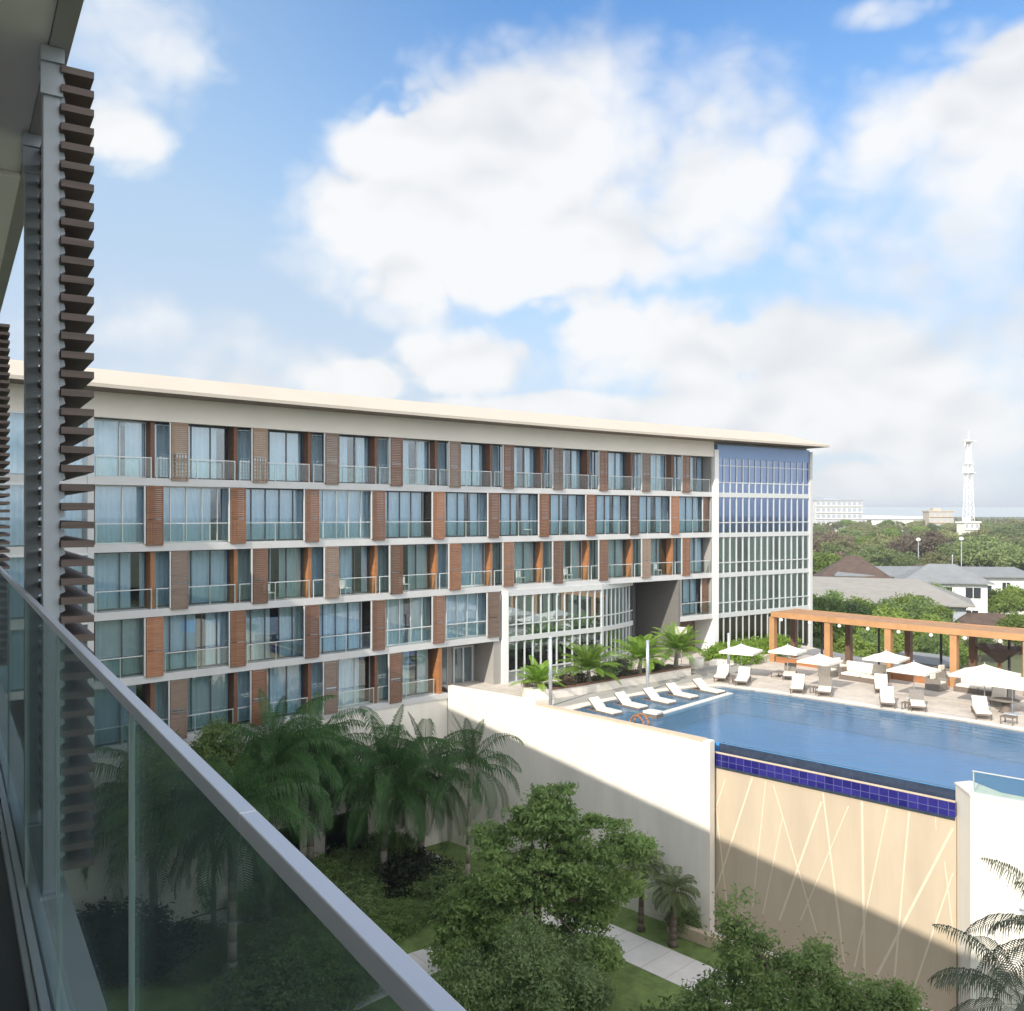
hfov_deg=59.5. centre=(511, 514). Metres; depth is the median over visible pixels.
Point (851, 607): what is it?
thicket tree
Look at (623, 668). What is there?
shrub
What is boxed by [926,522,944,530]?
wood tree
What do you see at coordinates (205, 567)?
window
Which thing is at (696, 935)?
basin kerb
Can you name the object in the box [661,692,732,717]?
pool kerb
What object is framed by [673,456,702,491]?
window
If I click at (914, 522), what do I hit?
wood tree
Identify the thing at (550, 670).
lamp pole
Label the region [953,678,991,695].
daybed
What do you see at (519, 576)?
balcony chair
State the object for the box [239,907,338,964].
bush
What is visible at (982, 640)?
thicket tree
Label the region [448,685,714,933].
pool wall
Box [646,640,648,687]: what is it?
lamp pole
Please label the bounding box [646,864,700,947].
palm tree
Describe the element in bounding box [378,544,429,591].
window
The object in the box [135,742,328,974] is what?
palm tree
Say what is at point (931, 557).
wood tree
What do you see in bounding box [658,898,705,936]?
bush
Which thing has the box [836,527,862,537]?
wood tree
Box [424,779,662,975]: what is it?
garden tree
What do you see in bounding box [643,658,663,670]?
shrub
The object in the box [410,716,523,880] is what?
palm tree
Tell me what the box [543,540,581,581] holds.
window
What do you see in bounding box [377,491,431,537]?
window
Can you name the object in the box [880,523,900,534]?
wood tree
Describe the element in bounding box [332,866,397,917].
bush
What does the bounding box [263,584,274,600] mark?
balcony chair
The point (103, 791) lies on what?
palm tree
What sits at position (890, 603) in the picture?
thicket tree
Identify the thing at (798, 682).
sun lounger
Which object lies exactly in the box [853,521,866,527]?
wood tree
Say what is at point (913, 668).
parasol
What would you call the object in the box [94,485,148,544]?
window
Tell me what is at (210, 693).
window
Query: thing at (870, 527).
wood tree
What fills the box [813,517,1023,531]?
wood
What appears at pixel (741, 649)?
parasol
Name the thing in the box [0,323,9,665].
louvre screen
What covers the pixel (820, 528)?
wood tree
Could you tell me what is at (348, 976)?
bush
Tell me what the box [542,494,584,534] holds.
window
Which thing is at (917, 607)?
thicket tree
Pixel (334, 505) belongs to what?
window
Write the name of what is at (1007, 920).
palm tree
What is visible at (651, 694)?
sun lounger
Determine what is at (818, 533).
wood tree
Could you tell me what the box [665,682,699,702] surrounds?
sun lounger
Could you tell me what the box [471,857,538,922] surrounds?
bush
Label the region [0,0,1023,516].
sky
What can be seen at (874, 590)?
grey roof house
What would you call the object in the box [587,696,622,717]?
sun lounger
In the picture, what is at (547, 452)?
window
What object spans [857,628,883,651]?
thicket tree
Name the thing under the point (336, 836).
bush
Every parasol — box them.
[719,642,762,676]
[768,643,806,678]
[797,652,842,689]
[862,649,909,685]
[886,660,940,698]
[948,662,1020,706]
[978,672,1023,715]
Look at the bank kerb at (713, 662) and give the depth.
69.56 m
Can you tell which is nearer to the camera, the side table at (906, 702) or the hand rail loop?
the hand rail loop
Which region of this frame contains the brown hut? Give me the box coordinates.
[954,612,1020,645]
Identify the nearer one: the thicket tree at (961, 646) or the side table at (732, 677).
the side table at (732, 677)
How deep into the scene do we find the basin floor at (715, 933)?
43.69 m
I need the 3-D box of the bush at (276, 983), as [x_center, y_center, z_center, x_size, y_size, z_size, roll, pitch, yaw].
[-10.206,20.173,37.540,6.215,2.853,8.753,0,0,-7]
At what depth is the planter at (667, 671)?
59.69 m
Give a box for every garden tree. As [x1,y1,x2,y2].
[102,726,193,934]
[167,716,262,929]
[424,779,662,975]
[428,908,619,1010]
[670,883,929,1010]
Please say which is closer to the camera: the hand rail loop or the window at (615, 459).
the hand rail loop
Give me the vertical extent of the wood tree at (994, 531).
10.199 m
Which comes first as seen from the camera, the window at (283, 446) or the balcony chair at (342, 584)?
the window at (283, 446)
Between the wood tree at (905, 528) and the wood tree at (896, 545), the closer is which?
the wood tree at (896, 545)
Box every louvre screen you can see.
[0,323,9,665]
[20,44,93,901]
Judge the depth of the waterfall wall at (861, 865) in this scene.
41.28 m
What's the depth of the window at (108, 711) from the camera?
45.81 m
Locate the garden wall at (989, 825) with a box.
[954,781,1023,1010]
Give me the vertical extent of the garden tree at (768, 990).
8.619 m
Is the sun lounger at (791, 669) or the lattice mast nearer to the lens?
the sun lounger at (791, 669)
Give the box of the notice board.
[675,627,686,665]
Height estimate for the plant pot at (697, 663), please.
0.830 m
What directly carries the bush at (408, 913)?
on the lawn
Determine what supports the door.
in the hotel wing at (218, 509)
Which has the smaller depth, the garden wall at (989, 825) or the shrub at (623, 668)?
the garden wall at (989, 825)
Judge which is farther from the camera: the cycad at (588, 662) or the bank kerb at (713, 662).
the bank kerb at (713, 662)
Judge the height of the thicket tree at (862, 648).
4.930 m
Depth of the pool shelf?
55.90 m
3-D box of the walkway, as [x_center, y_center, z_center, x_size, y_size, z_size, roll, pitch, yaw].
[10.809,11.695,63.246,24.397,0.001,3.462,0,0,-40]
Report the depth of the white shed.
583.65 m
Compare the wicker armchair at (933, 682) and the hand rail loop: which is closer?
the hand rail loop
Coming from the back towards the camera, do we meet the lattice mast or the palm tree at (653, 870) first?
the lattice mast
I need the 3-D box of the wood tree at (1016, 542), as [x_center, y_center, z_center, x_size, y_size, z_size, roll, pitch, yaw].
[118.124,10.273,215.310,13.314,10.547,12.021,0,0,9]
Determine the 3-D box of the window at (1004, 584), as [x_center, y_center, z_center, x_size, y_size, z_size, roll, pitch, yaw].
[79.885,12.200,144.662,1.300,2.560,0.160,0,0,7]
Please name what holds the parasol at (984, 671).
on the pool deck
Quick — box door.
[452,645,472,683]
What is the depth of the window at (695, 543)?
75.12 m
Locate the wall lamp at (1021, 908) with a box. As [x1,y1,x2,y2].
[1019,906,1023,914]
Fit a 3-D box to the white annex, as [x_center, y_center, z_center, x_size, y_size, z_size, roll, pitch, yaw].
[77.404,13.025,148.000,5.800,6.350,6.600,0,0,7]
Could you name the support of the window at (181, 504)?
in the hotel wing at (218, 509)
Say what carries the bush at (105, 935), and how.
on the lawn
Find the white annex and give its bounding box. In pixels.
[984,578,1004,612]
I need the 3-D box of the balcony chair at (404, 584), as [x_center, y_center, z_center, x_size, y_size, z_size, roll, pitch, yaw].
[-6.866,4.455,57.296,0.490,0.910,0.500,0,0,35]
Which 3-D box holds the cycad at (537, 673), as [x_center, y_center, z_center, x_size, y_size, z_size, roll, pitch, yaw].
[1.704,10.130,57.428,3.564,2.020,3.389,0,0,16]
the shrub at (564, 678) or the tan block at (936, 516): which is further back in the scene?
the tan block at (936, 516)
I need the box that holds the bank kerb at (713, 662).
[709,651,768,665]
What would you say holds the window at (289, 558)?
in the hotel wing at (218, 509)
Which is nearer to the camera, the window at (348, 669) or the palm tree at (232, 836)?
the palm tree at (232, 836)
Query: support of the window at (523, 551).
in the hotel wing at (218, 509)
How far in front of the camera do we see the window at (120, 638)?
45.84 m
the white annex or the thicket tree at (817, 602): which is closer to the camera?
the thicket tree at (817, 602)
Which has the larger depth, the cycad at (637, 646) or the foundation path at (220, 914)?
the cycad at (637, 646)
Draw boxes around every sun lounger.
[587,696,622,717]
[613,691,648,712]
[642,687,677,708]
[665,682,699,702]
[692,678,725,695]
[713,663,729,682]
[734,666,750,685]
[782,663,796,679]
[790,673,804,694]
[817,676,831,696]
[874,673,887,693]
[879,685,895,708]
[908,689,926,712]
[970,695,992,720]
[989,687,1007,704]
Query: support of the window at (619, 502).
in the hotel wing at (218, 509)
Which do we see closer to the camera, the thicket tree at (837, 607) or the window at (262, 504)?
the window at (262, 504)
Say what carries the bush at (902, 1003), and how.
on the lawn
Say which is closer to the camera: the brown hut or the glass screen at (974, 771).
the glass screen at (974, 771)
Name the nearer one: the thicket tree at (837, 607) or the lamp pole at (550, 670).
the lamp pole at (550, 670)
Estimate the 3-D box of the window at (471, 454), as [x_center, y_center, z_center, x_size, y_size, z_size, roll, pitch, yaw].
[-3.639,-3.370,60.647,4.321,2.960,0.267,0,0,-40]
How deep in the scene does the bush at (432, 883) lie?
48.32 m
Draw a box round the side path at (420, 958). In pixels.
[302,942,547,1010]
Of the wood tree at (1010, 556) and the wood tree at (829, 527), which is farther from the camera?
the wood tree at (829, 527)
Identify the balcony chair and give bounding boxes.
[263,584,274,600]
[340,580,350,594]
[399,577,409,590]
[516,571,525,583]
[564,568,572,580]
[653,564,661,575]
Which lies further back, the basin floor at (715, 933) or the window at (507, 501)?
the window at (507, 501)
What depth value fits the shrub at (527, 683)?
57.35 m
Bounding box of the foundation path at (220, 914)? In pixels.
[96,849,440,965]
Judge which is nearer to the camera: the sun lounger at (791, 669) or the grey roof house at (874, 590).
the sun lounger at (791, 669)
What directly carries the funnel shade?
on the pool deck
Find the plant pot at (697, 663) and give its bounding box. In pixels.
[689,657,703,669]
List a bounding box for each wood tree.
[813,525,831,533]
[813,529,855,552]
[813,530,825,538]
[813,551,842,573]
[818,537,863,553]
[820,542,854,555]
[822,524,833,530]
[830,521,843,530]
[833,550,858,558]
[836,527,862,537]
[840,519,853,526]
[840,524,869,537]
[847,543,890,565]
[852,535,874,546]
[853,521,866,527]
[857,533,900,548]
[863,524,883,534]
[867,531,876,537]
[877,519,895,526]
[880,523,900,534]
[880,546,921,565]
[881,527,904,538]
[883,532,914,554]
[889,525,906,533]
[889,554,924,565]
[901,525,914,532]
[901,528,955,556]
[905,520,922,524]
[906,530,928,536]
[910,525,929,531]
[914,550,960,564]
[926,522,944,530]
[934,541,983,566]
[935,529,958,540]
[941,524,955,531]
[952,532,1019,566]
[962,527,1003,541]
[979,524,991,529]
[980,522,997,528]
[988,541,1023,570]
[989,525,1008,539]
[995,536,1023,549]
[998,525,1023,540]
[999,518,1023,527]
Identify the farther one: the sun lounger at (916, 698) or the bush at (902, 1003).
the sun lounger at (916, 698)
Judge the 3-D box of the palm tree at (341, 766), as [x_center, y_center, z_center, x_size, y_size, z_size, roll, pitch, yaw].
[-10.998,15.830,50.568,8.254,11.344,8.115,0,0,-25]
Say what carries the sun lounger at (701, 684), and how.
on the pool deck
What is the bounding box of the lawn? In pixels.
[98,841,797,1010]
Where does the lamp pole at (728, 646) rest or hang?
on the walkway
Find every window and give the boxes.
[94,418,145,477]
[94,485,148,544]
[94,552,145,611]
[94,617,148,679]
[94,684,145,746]
[154,486,227,542]
[154,611,231,671]
[155,423,228,479]
[155,549,228,606]
[155,673,229,731]
[237,488,302,540]
[237,605,305,661]
[238,428,302,481]
[238,547,302,601]
[238,664,303,722]
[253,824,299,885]
[311,433,369,483]
[311,489,371,539]
[311,545,369,596]
[311,601,370,654]
[311,656,369,709]
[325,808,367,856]
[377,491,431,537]
[377,596,432,645]
[378,438,429,484]
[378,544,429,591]
[378,649,429,700]
[437,492,486,536]
[437,592,486,639]
[438,441,484,486]
[438,543,484,587]
[442,647,447,686]
[492,445,534,487]
[492,493,537,535]
[492,541,534,584]
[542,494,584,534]
[543,448,581,488]
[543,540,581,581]
[588,495,628,533]
[589,451,624,489]
[589,539,624,578]
[632,495,669,533]
[633,453,665,490]
[633,538,665,575]
[672,496,705,532]
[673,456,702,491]
[673,537,702,573]
[682,578,703,614]
[966,587,980,598]
[1002,582,1010,589]
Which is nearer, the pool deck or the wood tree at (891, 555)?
the pool deck
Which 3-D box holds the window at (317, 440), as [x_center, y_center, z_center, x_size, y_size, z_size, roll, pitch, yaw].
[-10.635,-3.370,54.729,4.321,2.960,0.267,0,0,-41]
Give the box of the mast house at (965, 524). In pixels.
[955,517,980,540]
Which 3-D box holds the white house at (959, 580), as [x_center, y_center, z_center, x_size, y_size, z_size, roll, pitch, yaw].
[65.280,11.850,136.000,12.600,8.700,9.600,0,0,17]
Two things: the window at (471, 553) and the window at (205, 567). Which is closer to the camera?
the window at (205, 567)
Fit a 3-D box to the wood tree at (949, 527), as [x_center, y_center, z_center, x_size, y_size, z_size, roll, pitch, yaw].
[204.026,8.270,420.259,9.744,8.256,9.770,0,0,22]
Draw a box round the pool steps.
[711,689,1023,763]
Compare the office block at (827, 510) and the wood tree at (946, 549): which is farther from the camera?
the office block at (827, 510)
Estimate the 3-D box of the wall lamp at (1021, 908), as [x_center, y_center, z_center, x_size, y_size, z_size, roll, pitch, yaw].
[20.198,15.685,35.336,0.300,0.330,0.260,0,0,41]
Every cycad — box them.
[509,655,565,691]
[554,642,624,684]
[606,633,673,673]
[650,621,708,667]
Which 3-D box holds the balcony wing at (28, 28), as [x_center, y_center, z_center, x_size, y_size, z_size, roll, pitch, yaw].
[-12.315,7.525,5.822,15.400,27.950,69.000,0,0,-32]
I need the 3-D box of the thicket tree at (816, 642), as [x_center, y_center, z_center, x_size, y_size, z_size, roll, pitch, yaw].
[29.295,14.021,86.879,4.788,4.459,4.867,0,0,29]
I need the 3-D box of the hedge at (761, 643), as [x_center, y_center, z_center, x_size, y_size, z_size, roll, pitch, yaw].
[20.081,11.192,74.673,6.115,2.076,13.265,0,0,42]
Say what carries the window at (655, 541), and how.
in the hotel wing at (218, 509)
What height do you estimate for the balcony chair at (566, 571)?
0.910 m
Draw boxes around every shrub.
[521,677,542,686]
[556,672,580,685]
[566,670,589,683]
[591,660,620,679]
[610,656,637,675]
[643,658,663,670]
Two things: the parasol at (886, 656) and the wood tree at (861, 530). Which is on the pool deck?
the parasol at (886, 656)
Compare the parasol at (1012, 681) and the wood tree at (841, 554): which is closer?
the parasol at (1012, 681)
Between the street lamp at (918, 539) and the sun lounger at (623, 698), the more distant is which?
the street lamp at (918, 539)
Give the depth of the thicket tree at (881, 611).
99.43 m
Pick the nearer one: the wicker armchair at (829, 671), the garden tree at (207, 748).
the garden tree at (207, 748)
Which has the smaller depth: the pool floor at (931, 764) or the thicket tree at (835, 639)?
the pool floor at (931, 764)
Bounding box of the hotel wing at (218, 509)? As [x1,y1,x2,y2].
[0,359,829,930]
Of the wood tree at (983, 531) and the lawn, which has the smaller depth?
the lawn
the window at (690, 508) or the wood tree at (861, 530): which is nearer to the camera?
the window at (690, 508)
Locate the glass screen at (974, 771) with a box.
[972,770,1023,800]
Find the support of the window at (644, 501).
in the hotel wing at (218, 509)
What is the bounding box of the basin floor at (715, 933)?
[714,931,932,1010]
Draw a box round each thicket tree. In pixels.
[813,589,847,610]
[813,593,826,610]
[813,607,838,638]
[813,610,865,638]
[813,637,835,651]
[823,636,841,652]
[827,599,847,612]
[833,633,881,657]
[837,599,871,627]
[839,594,879,612]
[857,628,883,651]
[859,601,895,638]
[863,606,921,638]
[871,598,899,608]
[872,631,919,653]
[885,592,931,609]
[895,597,959,622]
[907,594,958,621]
[914,611,963,643]
[914,632,962,658]
[929,581,968,611]
[937,634,968,666]
[959,644,978,658]
[960,636,996,661]
[987,588,1023,612]
[994,610,1023,654]
[1000,583,1023,613]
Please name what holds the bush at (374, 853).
on the lawn
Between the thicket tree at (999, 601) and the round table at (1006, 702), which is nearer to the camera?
the round table at (1006, 702)
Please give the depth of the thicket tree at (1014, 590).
132.36 m
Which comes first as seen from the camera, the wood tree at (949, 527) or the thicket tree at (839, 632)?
the thicket tree at (839, 632)
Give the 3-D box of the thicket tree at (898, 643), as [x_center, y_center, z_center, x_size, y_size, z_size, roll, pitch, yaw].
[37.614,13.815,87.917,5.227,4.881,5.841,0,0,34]
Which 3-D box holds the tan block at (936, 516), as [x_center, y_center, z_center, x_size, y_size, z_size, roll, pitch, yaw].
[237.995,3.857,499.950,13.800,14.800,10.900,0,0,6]
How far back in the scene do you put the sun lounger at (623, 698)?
55.21 m
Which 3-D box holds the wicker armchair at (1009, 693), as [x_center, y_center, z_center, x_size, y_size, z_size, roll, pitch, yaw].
[31.181,11.180,56.796,1.050,1.040,1.000,0,0,-39]
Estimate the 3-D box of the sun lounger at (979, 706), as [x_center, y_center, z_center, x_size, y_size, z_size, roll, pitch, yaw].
[27.189,11.198,51.863,0.874,1.004,2.240,0,0,21]
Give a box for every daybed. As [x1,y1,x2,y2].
[839,660,888,683]
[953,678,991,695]
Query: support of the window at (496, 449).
in the hotel wing at (218, 509)
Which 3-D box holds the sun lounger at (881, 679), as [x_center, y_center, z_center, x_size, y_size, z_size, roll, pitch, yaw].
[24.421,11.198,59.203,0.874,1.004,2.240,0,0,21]
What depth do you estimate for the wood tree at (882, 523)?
483.08 m
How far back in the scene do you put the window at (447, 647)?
61.20 m
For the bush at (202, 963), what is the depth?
41.89 m
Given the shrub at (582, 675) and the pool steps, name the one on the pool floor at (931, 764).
the pool steps
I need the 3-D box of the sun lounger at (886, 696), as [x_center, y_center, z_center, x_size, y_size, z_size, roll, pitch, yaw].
[23.026,11.198,54.911,0.874,1.004,2.240,0,0,21]
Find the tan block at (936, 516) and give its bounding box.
[922,508,954,525]
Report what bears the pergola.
on the pool deck
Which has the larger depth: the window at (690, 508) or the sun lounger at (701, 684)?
the window at (690, 508)
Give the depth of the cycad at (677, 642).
65.02 m
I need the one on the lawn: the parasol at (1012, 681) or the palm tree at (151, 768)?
the palm tree at (151, 768)
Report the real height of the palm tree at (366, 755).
10.523 m
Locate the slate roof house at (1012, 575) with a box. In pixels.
[834,566,1023,613]
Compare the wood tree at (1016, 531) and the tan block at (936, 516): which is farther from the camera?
the tan block at (936, 516)
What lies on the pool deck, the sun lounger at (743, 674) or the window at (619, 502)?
the sun lounger at (743, 674)
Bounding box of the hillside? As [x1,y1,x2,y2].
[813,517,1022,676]
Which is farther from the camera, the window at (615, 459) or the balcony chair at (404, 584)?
the window at (615, 459)
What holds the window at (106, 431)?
in the hotel wing at (218, 509)
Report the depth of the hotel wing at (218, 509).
55.67 m
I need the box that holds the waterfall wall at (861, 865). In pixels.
[715,742,956,1010]
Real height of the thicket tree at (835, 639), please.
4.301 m
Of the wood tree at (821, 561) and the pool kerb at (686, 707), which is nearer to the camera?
the pool kerb at (686, 707)
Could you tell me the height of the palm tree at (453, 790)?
10.044 m
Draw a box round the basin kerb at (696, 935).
[666,920,918,1009]
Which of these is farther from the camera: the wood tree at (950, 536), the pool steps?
the wood tree at (950, 536)
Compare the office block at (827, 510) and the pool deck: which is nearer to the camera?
the pool deck
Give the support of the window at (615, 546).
in the hotel wing at (218, 509)
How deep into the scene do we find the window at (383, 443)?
58.07 m
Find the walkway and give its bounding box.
[554,664,751,706]
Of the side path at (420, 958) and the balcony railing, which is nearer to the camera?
the balcony railing
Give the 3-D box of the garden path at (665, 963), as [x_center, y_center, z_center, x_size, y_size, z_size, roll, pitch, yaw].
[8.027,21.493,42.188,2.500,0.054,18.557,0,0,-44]
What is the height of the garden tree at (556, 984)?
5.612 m
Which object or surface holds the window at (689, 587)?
in the hotel wing at (218, 509)
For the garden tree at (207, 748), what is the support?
on the lawn
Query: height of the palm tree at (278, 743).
12.123 m
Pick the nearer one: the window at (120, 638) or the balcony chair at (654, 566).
the window at (120, 638)
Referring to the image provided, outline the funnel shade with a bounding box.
[976,643,1022,668]
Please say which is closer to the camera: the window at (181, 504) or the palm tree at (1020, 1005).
the palm tree at (1020, 1005)
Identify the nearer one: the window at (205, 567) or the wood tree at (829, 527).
the window at (205, 567)
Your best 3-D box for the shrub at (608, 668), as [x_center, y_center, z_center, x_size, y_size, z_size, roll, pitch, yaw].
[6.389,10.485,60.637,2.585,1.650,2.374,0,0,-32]
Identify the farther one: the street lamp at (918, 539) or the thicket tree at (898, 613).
the street lamp at (918, 539)
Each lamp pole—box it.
[549,636,553,705]
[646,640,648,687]
[727,633,730,667]
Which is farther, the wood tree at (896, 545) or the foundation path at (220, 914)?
the wood tree at (896, 545)
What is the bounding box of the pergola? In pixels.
[769,608,1023,695]
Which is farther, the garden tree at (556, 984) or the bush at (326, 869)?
the bush at (326, 869)
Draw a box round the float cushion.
[643,709,662,718]
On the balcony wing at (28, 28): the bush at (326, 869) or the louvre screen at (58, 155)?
the louvre screen at (58, 155)
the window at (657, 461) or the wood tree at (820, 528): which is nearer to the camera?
the window at (657, 461)
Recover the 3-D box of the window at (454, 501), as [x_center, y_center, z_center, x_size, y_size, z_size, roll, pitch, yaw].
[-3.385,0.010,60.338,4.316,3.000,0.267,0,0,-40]
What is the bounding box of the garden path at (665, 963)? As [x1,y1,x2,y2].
[526,905,784,1009]
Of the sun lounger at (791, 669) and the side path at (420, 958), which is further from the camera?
the sun lounger at (791, 669)
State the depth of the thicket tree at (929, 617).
96.40 m
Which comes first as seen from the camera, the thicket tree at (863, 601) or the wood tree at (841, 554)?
the thicket tree at (863, 601)
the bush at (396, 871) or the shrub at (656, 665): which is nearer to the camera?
the bush at (396, 871)
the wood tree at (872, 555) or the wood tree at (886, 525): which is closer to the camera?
the wood tree at (872, 555)
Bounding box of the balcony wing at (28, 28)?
[0,0,107,1010]
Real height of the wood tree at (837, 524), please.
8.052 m
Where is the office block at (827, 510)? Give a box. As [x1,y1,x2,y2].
[813,498,862,531]
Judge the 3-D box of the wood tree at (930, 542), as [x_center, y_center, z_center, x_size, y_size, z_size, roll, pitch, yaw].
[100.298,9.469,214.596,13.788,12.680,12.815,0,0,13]
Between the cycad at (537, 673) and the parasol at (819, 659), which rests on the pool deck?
the parasol at (819, 659)
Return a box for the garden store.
[897,651,949,668]
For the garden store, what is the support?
on the pool deck
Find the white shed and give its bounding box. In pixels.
[862,515,922,527]
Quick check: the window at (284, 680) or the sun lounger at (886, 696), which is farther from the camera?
the sun lounger at (886, 696)
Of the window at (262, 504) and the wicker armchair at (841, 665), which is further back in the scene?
the wicker armchair at (841, 665)
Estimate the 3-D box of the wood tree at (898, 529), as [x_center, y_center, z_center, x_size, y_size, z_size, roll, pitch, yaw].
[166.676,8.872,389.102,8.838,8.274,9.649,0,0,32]
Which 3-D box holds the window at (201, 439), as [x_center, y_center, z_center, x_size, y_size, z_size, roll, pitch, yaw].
[-17.481,-3.370,48.639,4.321,2.960,0.266,0,0,-42]
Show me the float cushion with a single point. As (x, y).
(653, 713)
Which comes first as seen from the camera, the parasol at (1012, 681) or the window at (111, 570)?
the window at (111, 570)
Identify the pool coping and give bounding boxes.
[564,684,1023,731]
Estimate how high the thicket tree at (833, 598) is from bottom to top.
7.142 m
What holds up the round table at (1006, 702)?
on the pool deck
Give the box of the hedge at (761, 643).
[697,633,802,664]
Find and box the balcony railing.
[0,566,465,1010]
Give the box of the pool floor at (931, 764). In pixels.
[576,687,1023,796]
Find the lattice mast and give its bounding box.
[962,431,975,520]
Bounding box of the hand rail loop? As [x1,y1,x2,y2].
[629,713,649,724]
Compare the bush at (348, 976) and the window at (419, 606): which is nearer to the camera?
the bush at (348, 976)
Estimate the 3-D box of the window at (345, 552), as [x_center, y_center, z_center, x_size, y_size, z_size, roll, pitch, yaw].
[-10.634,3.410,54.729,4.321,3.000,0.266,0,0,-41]
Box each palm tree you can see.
[77,725,227,917]
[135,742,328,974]
[200,688,345,923]
[243,690,392,861]
[315,704,453,896]
[358,713,493,863]
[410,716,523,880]
[620,844,665,932]
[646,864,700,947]
[927,924,1023,1010]
[964,857,1023,1000]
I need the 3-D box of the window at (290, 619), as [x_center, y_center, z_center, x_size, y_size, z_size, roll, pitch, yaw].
[-13.844,6.810,51.444,4.316,3.000,0.266,0,0,-42]
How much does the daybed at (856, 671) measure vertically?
1.220 m
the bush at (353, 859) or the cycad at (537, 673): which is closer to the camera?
the bush at (353, 859)
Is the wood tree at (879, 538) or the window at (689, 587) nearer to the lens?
the window at (689, 587)
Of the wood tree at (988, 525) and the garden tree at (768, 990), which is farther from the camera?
the wood tree at (988, 525)
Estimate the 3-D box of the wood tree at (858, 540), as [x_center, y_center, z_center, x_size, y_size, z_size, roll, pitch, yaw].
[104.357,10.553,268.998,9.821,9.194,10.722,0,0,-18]
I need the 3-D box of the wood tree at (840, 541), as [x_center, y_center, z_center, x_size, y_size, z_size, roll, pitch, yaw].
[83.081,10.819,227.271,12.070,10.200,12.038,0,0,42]
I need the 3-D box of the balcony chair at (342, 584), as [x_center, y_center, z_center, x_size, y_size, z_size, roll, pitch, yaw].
[-10.137,4.455,54.496,0.490,0.910,0.500,0,0,35]
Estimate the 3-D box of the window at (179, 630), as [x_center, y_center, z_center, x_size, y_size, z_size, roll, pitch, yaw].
[-17.246,6.810,48.381,4.316,3.000,0.267,0,0,-42]
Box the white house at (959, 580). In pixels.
[893,564,994,612]
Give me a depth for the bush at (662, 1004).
34.55 m
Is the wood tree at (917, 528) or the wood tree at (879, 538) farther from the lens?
the wood tree at (917, 528)
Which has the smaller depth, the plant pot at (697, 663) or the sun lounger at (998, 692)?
the sun lounger at (998, 692)
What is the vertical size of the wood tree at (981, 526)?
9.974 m
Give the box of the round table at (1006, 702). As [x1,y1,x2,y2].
[992,697,1019,712]
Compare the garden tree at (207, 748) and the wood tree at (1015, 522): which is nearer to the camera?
the garden tree at (207, 748)
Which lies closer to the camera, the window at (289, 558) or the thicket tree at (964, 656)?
the window at (289, 558)
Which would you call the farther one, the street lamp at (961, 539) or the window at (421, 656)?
the street lamp at (961, 539)
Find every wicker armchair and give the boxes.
[818,665,837,677]
[835,657,846,672]
[925,674,947,691]
[933,665,949,679]
[1007,689,1014,697]
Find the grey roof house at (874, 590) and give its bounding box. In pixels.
[813,576,975,620]
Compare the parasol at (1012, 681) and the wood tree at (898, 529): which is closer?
the parasol at (1012, 681)
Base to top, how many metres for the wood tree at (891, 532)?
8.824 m
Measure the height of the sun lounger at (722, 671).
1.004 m
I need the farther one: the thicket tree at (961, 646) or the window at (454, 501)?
the thicket tree at (961, 646)
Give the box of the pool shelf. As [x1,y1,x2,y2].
[588,693,726,729]
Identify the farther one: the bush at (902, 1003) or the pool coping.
the pool coping
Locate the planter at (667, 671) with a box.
[522,664,691,699]
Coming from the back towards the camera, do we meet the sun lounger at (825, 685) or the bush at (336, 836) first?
the sun lounger at (825, 685)
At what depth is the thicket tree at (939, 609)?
109.57 m
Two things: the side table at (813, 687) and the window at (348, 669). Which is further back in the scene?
the side table at (813, 687)
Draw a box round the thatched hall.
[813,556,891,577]
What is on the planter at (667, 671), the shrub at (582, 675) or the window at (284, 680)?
the shrub at (582, 675)
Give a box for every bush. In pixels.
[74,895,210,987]
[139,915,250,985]
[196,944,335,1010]
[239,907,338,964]
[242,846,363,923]
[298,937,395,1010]
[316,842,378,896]
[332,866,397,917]
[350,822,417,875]
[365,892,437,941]
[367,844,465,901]
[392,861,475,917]
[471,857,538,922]
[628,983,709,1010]
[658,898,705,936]
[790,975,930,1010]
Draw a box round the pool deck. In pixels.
[442,644,1023,733]
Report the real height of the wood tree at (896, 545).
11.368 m
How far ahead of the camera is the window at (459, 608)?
60.55 m
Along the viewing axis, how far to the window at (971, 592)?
131.00 m
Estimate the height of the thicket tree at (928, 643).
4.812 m
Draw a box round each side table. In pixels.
[728,676,737,683]
[771,670,783,678]
[810,686,819,693]
[901,701,910,710]
[1000,714,1017,725]
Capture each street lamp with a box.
[916,538,920,557]
[959,537,963,566]

